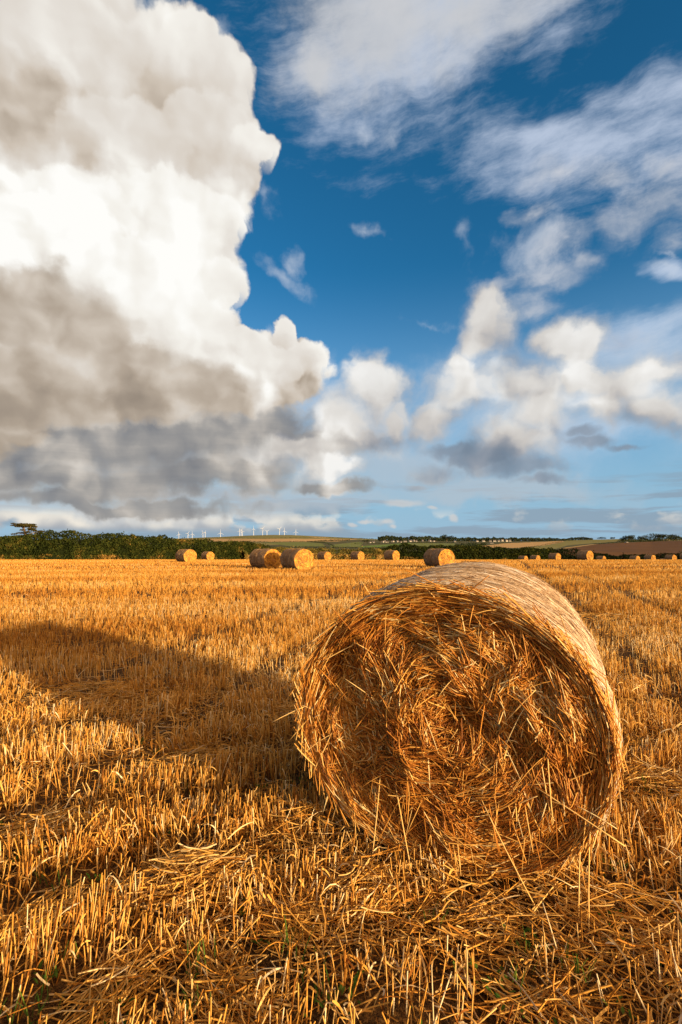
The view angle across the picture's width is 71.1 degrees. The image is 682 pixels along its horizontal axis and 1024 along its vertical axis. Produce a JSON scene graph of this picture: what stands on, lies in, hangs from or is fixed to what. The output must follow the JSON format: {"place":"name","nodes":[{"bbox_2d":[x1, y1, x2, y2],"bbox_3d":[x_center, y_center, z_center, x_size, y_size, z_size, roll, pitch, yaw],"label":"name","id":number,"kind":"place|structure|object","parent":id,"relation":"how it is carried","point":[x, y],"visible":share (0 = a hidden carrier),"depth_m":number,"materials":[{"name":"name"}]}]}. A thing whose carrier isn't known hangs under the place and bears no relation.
{"place":"outdoors","nodes":[
{"label":"outdoors","id":0,"kind":"place"},
{"bbox_2d":[0,560,681,1023],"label":"field","id":1,"kind":"structure","parent":0,"point":[60,986],"depth_m":2.32,"materials":[{"name":"yellow plant"}]},
{"bbox_2d":[10,523,43,536],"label":"pine tree","id":2,"kind":"object","parent":1,"relation":"on","point":[29,526],"visible":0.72,"depth_m":107.82,"materials":[{"name":"green plant"}]},
{"bbox_2d":[0,529,270,559],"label":"hedge","id":3,"kind":"object","parent":1,"relation":"on","point":[121,546],"visible":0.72,"depth_m":86.61,"materials":[{"name":"green plant"}]},
{"bbox_2d":[175,549,196,561],"bbox_3d":[-16.334,4.621,50.321,1.805,1.443,1.664,-3,-5,40],"label":"straw bale","id":4,"kind":"object","parent":1,"relation":"on","point":[186,555],"visible":0.96,"depth_m":49.78},
{"bbox_2d":[201,551,213,559],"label":"straw bale","id":5,"kind":"object","parent":1,"relation":"on","point":[206,555],"visible":0.94,"depth_m":76.19},
{"bbox_2d":[249,548,280,568],"bbox_3d":[-5.198,3.206,32.872,1.819,1.410,1.662,-3,-5,42],"label":"straw bale","id":6,"kind":"object","parent":1,"relation":"on","point":[263,558],"visible":0.96,"depth_m":32.31},
{"bbox_2d":[280,548,313,569],"bbox_3d":[-2.819,3.038,30.681,1.658,1.412,1.808,3,-5,-40],"label":"straw bale","id":7,"kind":"object","parent":1,"relation":"on","point":[293,558],"visible":0.97,"depth_m":30.10},
{"bbox_2d":[238,546,385,559],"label":"hedge","id":8,"kind":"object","parent":1,"relation":"on","point":[373,553],"depth_m":132.10,"materials":[{"name":"green plant"}]},
{"bbox_2d":[317,551,330,559],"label":"straw bale","id":9,"kind":"object","parent":1,"relation":"on","point":[324,555],"visible":0.92,"depth_m":74.18},
{"bbox_2d":[0,567,681,1023],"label":"loose straw","id":10,"kind":"object","parent":1,"relation":"on","point":[194,859],"visible":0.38,"depth_m":1.99,"materials":[{"name":"yellow plant"}]},
{"bbox_2d":[0,559,681,1023],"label":"stubble","id":11,"kind":"object","parent":1,"relation":"on","point":[628,687],"visible":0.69,"depth_m":3.69,"materials":[{"name":"yellow plant"}]},
{"bbox_2d":[0,727,681,1023],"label":"weeds","id":12,"kind":"object","parent":1,"relation":"on","point":[526,930],"visible":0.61,"depth_m":1.76,"materials":[{"name":"green plant"}]},
{"bbox_2d":[350,551,364,559],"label":"straw bale","id":13,"kind":"object","parent":1,"relation":"on","point":[355,555],"visible":0.93,"depth_m":73.20},
{"bbox_2d":[384,550,399,560],"bbox_3d":[6.887,5.906,64.759,1.547,1.461,1.812,3,-5,-42],"label":"straw bale","id":14,"kind":"object","parent":1,"relation":"on","point":[394,555],"visible":0.95,"depth_m":64.26},
{"bbox_2d":[423,548,454,566],"bbox_3d":[7.068,3.314,34.366,1.662,1.410,1.819,2,-4,-30],"label":"straw bale","id":15,"kind":"object","parent":1,"relation":"on","point":[437,557],"visible":0.92,"depth_m":33.79},
{"bbox_2d":[272,561,629,943],"bbox_3d":[0.710,1.033,2.952,1.696,1.471,1.706,-2,-2,24],"label":"straw bale","id":16,"kind":"object","parent":1,"relation":"on","point":[468,710],"visible":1,"depth_m":2.24},
{"bbox_2d":[376,543,555,559],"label":"hedge","id":17,"kind":"object","parent":1,"relation":"on","point":[469,552],"visible":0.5,"depth_m":141.84,"materials":[{"name":"green plant"}]},
{"bbox_2d":[518,556,527,559],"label":"straw bale","id":18,"kind":"object","parent":1,"relation":"on","point":[523,557],"visible":0.61,"depth_m":112.06},
{"bbox_2d":[530,555,539,559],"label":"straw bale","id":19,"kind":"object","parent":1,"relation":"on","point":[534,557],"visible":0.65,"depth_m":107.02},
{"bbox_2d":[548,553,560,559],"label":"straw bale","id":20,"kind":"object","parent":1,"relation":"on","point":[554,556],"visible":0.83,"depth_m":89.14},
{"bbox_2d":[576,550,593,560],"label":"straw bale","id":21,"kind":"object","parent":1,"relation":"on","point":[584,555],"visible":0.95,"depth_m":67.21},
{"bbox_2d":[596,556,605,559],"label":"straw bale","id":22,"kind":"object","parent":1,"relation":"on","point":[601,557],"visible":0.6,"depth_m":116.03},
{"bbox_2d":[555,548,681,559],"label":"hedge","id":23,"kind":"object","parent":1,"relation":"on","point":[565,554],"visible":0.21,"depth_m":150.34,"materials":[{"name":"green plant"}]},
{"bbox_2d":[629,556,639,559],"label":"straw bale","id":24,"kind":"object","parent":1,"relation":"on","point":[634,557],"visible":0.67,"depth_m":111.01},
{"bbox_2d":[644,555,655,559],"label":"straw bale","id":25,"kind":"object","parent":1,"relation":"on","point":[651,557],"visible":0.74,"depth_m":103.05},
{"bbox_2d":[665,555,676,559],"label":"straw bale","id":26,"kind":"object","parent":1,"relation":"on","point":[669,557],"visible":0.75,"depth_m":103.05},
{"bbox_2d":[0,0,681,540],"label":"sky","id":27,"kind":"structure","parent":0,"point":[374,269],"materials":[{"name":"blue"}]},
{"bbox_2d":[6,535,681,555],"bbox_3d":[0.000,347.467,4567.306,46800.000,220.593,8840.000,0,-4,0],"label":"hills","id":28,"kind":"structure","parent":0,"point":[642,547],"depth_m":767.17,"materials":[{"name":"plant"}]},
{"bbox_2d":[273,546,384,547],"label":"hedge","id":29,"kind":"object","parent":28,"relation":"on","point":[335,547],"visible":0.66,"depth_m":282.56,"materials":[{"name":"green plant"}]},
{"bbox_2d":[316,539,349,541],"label":"hedge","id":30,"kind":"object","parent":28,"relation":"on","point":[333,540],"visible":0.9,"depth_m":1017.39,"materials":[{"name":"green plant"}]},
{"bbox_2d":[440,534,453,539],"bbox_3d":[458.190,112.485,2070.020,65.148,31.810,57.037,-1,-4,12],"label":"tree","id":31,"kind":"object","parent":28,"relation":"on","point":[447,538],"visible":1,"depth_m":2064.66,"materials":[{"name":"green plant"}]},
{"bbox_2d":[455,542,486,545],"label":"hedge","id":32,"kind":"object","parent":28,"relation":"on","point":[472,544],"visible":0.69,"depth_m":544.38,"materials":[{"name":"green plant"}]},
{"bbox_2d":[378,535,568,540],"bbox_3d":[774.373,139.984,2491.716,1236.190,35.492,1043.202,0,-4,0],"label":"wood","id":33,"kind":"object","parent":28,"relation":"on","point":[395,538],"visible":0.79,"depth_m":2489.05,"materials":[{"name":"green plant"}]},
{"bbox_2d":[567,537,592,539],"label":"wood","id":34,"kind":"object","parent":28,"relation":"on","point":[579,538],"visible":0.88,"depth_m":2831.14,"materials":[{"name":"green plant"}]},
{"bbox_2d":[619,535,635,539],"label":"tree","id":35,"kind":"object","parent":28,"relation":"on","point":[629,537],"visible":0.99,"depth_m":1703.07,"materials":[{"name":"green plant"}]},
{"bbox_2d":[624,536,681,541],"bbox_3d":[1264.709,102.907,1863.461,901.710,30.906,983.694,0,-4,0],"label":"undergrowth","id":36,"kind":"object","parent":28,"relation":"on","point":[660,539],"visible":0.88,"depth_m":1992.84,"materials":[{"name":"green plant"}]},
{"bbox_2d":[645,533,669,538],"bbox_3d":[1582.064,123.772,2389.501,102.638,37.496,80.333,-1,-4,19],"label":"tree","id":37,"kind":"object","parent":28,"relation":"on","point":[656,536],"visible":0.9,"depth_m":2385.30,"materials":[{"name":"green plant"}]}
]}

